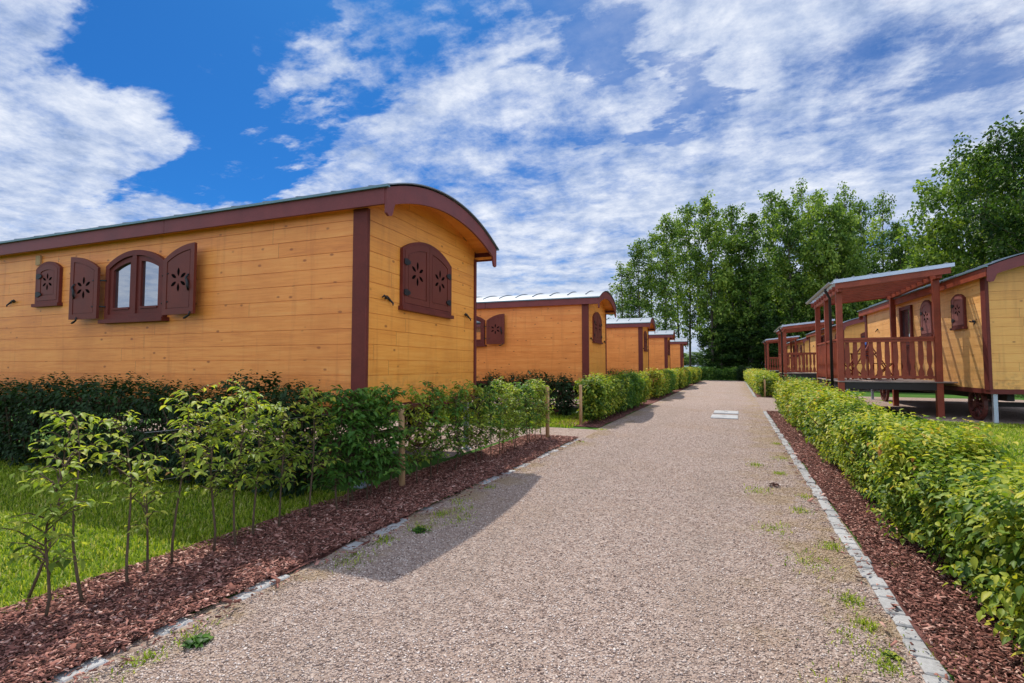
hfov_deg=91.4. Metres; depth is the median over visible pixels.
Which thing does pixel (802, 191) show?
tree
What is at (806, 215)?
tree
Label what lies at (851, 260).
tree
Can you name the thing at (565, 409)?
hedge
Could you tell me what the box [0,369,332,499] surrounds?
hedge
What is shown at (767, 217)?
tree
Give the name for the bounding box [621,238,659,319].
tree
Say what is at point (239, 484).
young shrub
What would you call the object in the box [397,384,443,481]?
young shrub
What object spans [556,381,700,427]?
mulch bed
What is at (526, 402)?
young shrub
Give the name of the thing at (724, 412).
cover slab
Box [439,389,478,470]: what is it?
young shrub
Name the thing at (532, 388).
young shrub
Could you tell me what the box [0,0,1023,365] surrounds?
sky
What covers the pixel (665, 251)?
tree
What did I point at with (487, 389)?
young shrub
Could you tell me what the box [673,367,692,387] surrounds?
hedge
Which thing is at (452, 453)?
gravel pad
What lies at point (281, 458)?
guide wire
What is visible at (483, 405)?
young shrub
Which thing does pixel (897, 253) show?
tree
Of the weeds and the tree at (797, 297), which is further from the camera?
the tree at (797, 297)
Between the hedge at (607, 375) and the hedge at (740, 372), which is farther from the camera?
the hedge at (740, 372)
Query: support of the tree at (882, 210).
on the ground at (574, 410)
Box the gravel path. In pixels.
[44,380,953,682]
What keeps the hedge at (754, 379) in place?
on the mulch bed at (758, 393)
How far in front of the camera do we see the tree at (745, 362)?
56.41 m
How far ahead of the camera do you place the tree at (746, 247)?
56.82 m
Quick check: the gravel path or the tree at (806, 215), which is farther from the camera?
the tree at (806, 215)
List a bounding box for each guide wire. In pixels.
[145,390,539,432]
[146,409,534,482]
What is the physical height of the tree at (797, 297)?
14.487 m
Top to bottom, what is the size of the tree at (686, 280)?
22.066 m
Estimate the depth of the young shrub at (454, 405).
6.86 m
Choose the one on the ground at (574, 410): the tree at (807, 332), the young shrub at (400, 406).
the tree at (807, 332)
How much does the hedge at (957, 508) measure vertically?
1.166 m
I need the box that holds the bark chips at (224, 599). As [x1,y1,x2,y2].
[22,439,580,682]
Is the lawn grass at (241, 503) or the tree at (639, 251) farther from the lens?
the tree at (639, 251)
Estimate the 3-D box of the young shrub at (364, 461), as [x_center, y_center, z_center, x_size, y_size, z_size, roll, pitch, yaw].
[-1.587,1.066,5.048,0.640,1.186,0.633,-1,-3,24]
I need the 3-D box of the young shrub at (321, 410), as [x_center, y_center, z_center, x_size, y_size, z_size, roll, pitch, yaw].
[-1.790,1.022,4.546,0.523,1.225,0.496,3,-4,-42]
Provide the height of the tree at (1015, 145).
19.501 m
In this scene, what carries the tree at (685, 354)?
on the ground at (574, 410)
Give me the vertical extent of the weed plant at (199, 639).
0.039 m
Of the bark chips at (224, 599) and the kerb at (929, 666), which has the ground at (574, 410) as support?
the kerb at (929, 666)
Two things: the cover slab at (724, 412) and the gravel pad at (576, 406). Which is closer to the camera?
the cover slab at (724, 412)
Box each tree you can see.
[606,261,636,318]
[616,286,645,317]
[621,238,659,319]
[639,232,663,330]
[646,212,685,330]
[661,215,695,337]
[670,202,707,366]
[684,352,688,365]
[685,352,706,366]
[686,189,738,367]
[692,278,747,359]
[697,322,749,370]
[713,202,761,323]
[715,322,749,367]
[717,267,784,364]
[717,327,775,369]
[720,212,776,364]
[736,312,789,369]
[754,189,798,373]
[765,194,827,338]
[780,313,823,337]
[782,271,813,319]
[790,178,819,311]
[790,188,847,316]
[800,196,882,324]
[830,181,867,306]
[833,308,862,321]
[837,199,888,309]
[866,190,902,305]
[878,216,919,300]
[891,142,1023,288]
[907,234,933,262]
[911,246,981,286]
[944,110,1023,260]
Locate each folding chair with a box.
[844,344,868,379]
[866,343,895,379]
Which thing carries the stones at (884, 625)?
on the gravel path
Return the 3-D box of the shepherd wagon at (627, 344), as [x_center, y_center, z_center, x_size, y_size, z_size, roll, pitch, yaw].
[2.740,0.785,26.277,9.090,3.824,3.370,-1,-3,20]
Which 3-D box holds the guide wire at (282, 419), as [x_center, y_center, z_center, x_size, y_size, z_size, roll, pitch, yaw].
[-0.906,0.769,6.451,0.072,0.028,7.006,-1,-3,26]
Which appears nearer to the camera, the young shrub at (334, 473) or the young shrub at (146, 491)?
the young shrub at (146, 491)
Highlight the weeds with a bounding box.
[90,428,1009,682]
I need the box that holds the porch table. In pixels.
[850,353,879,379]
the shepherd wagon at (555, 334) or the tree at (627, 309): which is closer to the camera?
the shepherd wagon at (555, 334)
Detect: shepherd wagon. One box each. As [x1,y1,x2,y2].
[0,183,498,488]
[476,291,616,411]
[606,317,655,375]
[649,330,674,370]
[670,338,687,368]
[787,337,815,377]
[805,317,865,390]
[857,253,1023,424]
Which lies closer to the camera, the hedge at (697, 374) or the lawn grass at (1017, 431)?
the lawn grass at (1017, 431)
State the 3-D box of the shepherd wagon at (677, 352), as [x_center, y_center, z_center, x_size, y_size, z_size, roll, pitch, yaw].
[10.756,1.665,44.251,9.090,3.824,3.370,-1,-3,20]
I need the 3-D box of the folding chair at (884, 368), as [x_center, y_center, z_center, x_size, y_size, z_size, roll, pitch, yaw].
[9.914,0.539,13.431,0.577,0.999,0.476,-3,-4,44]
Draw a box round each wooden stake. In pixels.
[398,404,404,485]
[545,386,549,437]
[579,385,581,424]
[764,379,765,396]
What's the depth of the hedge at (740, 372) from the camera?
46.75 m
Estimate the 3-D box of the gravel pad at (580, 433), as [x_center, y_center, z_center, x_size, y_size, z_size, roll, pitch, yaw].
[1.002,1.910,10.475,1.300,0.001,1.600,-1,-3,24]
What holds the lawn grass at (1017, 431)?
on the ground at (574, 410)
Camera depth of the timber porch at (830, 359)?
12.35 m
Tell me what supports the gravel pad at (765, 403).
on the ground at (574, 410)
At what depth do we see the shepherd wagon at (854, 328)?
23.98 m
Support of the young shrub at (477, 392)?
on the mulch bed at (278, 574)
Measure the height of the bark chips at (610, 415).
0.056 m
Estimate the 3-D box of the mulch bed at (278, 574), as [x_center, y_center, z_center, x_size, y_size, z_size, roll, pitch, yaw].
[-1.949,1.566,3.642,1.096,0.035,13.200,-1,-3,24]
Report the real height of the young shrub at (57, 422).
1.156 m
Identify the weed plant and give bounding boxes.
[180,632,213,648]
[412,526,432,533]
[881,649,905,661]
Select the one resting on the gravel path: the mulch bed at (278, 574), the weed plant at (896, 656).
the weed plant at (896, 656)
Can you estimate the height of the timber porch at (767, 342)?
3.626 m
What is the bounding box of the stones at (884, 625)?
[767,421,958,682]
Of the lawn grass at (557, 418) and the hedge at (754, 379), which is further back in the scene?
the hedge at (754, 379)
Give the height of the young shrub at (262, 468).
1.187 m
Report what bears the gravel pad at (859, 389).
on the ground at (574, 410)
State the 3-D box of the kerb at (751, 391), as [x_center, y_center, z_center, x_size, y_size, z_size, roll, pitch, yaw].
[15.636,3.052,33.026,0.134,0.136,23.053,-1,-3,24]
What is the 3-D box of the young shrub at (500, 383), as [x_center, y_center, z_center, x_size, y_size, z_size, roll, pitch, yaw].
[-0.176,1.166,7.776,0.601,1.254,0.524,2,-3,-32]
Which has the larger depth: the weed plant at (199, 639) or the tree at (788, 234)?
the tree at (788, 234)
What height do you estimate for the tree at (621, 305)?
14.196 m
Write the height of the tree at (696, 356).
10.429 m
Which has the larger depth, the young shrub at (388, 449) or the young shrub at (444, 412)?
the young shrub at (444, 412)
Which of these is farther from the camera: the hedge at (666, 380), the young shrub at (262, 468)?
the hedge at (666, 380)
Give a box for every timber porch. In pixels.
[762,336,799,378]
[774,319,834,380]
[806,262,957,416]
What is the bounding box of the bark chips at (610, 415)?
[551,397,664,425]
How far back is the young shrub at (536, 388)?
9.22 m
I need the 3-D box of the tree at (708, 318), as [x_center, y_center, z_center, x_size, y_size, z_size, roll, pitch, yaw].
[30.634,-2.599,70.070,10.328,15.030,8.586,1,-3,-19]
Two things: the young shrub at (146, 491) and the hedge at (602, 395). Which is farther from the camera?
the hedge at (602, 395)
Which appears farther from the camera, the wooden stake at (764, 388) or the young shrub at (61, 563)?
the wooden stake at (764, 388)
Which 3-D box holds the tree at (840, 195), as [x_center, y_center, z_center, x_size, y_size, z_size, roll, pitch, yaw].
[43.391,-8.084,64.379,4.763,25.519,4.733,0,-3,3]
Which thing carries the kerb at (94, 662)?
on the ground at (574, 410)
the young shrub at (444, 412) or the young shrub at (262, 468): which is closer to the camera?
the young shrub at (262, 468)
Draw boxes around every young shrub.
[0,446,111,615]
[17,409,111,598]
[52,410,83,604]
[80,410,180,585]
[108,456,185,575]
[132,382,234,564]
[174,392,248,550]
[205,379,270,545]
[226,394,292,534]
[251,401,309,526]
[280,387,345,516]
[300,385,369,509]
[322,388,385,500]
[323,388,385,505]
[340,392,402,498]
[346,386,405,495]
[369,382,419,491]
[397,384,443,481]
[409,381,454,478]
[422,387,464,472]
[439,380,478,464]
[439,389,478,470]
[461,379,499,462]
[466,391,500,458]
[476,380,508,456]
[487,377,519,453]
[495,386,524,450]
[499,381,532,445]
[501,382,533,447]
[516,379,541,443]
[518,382,544,441]
[526,378,551,431]
[531,379,555,437]
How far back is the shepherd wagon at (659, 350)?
32.34 m
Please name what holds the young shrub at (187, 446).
on the mulch bed at (278, 574)
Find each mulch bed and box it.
[1,440,572,682]
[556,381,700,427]
[748,384,771,396]
[766,411,1023,682]
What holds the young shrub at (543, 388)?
on the mulch bed at (278, 574)
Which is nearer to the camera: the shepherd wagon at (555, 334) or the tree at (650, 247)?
the shepherd wagon at (555, 334)
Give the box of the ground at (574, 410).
[0,366,1023,682]
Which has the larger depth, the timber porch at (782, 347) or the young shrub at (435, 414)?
the timber porch at (782, 347)
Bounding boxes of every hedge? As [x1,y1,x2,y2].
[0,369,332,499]
[449,369,576,415]
[521,368,632,394]
[573,369,652,423]
[643,367,679,398]
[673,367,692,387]
[688,367,701,383]
[701,366,737,379]
[736,365,754,380]
[743,368,780,396]
[771,377,1023,676]
[778,374,822,385]
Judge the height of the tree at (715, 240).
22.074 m
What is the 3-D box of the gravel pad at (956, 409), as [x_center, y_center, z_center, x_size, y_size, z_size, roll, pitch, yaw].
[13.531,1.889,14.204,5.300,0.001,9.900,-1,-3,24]
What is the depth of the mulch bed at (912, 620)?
3.02 m
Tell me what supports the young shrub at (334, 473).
on the mulch bed at (278, 574)
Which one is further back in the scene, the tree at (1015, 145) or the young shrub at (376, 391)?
the tree at (1015, 145)
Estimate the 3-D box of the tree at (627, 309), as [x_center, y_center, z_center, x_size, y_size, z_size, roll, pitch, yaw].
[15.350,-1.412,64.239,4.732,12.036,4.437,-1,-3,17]
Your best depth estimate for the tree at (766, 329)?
55.22 m
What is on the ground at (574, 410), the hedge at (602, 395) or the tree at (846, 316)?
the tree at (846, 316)
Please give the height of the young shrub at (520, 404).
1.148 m
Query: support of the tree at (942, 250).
on the ground at (574, 410)
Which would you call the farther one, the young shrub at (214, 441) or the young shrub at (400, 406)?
the young shrub at (400, 406)
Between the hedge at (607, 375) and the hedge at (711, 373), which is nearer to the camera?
the hedge at (607, 375)
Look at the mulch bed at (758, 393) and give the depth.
23.54 m
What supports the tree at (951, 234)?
on the ground at (574, 410)
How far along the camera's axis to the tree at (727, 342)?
56.97 m
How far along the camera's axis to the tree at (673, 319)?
68.11 m
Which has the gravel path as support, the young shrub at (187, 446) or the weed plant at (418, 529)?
the weed plant at (418, 529)
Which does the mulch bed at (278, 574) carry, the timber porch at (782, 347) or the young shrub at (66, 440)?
the young shrub at (66, 440)
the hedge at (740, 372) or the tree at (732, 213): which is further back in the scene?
the tree at (732, 213)
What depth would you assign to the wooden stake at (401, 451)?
5.71 m
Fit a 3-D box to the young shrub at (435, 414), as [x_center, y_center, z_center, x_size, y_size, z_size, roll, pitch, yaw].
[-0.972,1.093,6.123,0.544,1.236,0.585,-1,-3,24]
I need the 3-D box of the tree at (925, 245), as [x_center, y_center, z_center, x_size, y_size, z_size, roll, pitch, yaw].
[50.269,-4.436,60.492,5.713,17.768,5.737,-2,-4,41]
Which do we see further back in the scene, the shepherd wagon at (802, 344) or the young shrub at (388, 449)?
the shepherd wagon at (802, 344)
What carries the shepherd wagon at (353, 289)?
on the ground at (574, 410)
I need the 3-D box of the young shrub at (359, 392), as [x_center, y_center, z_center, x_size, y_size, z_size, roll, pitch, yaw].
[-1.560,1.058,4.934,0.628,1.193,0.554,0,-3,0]
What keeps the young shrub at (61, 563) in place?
on the mulch bed at (278, 574)
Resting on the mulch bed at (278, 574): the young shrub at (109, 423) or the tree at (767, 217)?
the young shrub at (109, 423)
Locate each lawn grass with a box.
[0,452,353,612]
[383,409,588,427]
[907,419,1023,478]
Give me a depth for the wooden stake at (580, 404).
11.83 m
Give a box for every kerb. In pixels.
[50,439,577,682]
[745,382,756,396]
[763,411,951,682]
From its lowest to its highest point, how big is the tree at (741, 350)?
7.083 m
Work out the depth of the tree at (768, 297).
64.89 m
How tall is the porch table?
0.725 m
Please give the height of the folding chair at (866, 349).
0.999 m
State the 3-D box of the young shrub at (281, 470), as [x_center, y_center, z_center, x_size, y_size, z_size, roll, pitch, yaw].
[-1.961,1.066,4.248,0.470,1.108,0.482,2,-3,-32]
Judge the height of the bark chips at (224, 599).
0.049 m
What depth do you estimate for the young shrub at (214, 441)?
3.70 m
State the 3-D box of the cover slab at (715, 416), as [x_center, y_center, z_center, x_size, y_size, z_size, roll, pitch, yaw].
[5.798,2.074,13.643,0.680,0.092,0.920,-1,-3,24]
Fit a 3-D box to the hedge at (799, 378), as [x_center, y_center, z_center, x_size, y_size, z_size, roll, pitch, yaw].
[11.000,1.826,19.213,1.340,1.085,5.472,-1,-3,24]
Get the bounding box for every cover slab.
[710,414,737,418]
[713,410,738,413]
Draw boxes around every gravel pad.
[109,419,533,457]
[471,397,578,407]
[518,427,597,438]
[755,395,872,410]
[823,385,879,390]
[853,396,1023,423]
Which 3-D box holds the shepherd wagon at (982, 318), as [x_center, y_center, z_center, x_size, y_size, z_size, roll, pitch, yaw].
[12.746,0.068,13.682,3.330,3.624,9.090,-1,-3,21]
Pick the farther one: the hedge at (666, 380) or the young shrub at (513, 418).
the hedge at (666, 380)
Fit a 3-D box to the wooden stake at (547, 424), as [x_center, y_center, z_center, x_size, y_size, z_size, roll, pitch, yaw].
[0.677,1.434,9.547,0.072,1.170,0.076,-1,-3,24]
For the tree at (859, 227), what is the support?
on the ground at (574, 410)

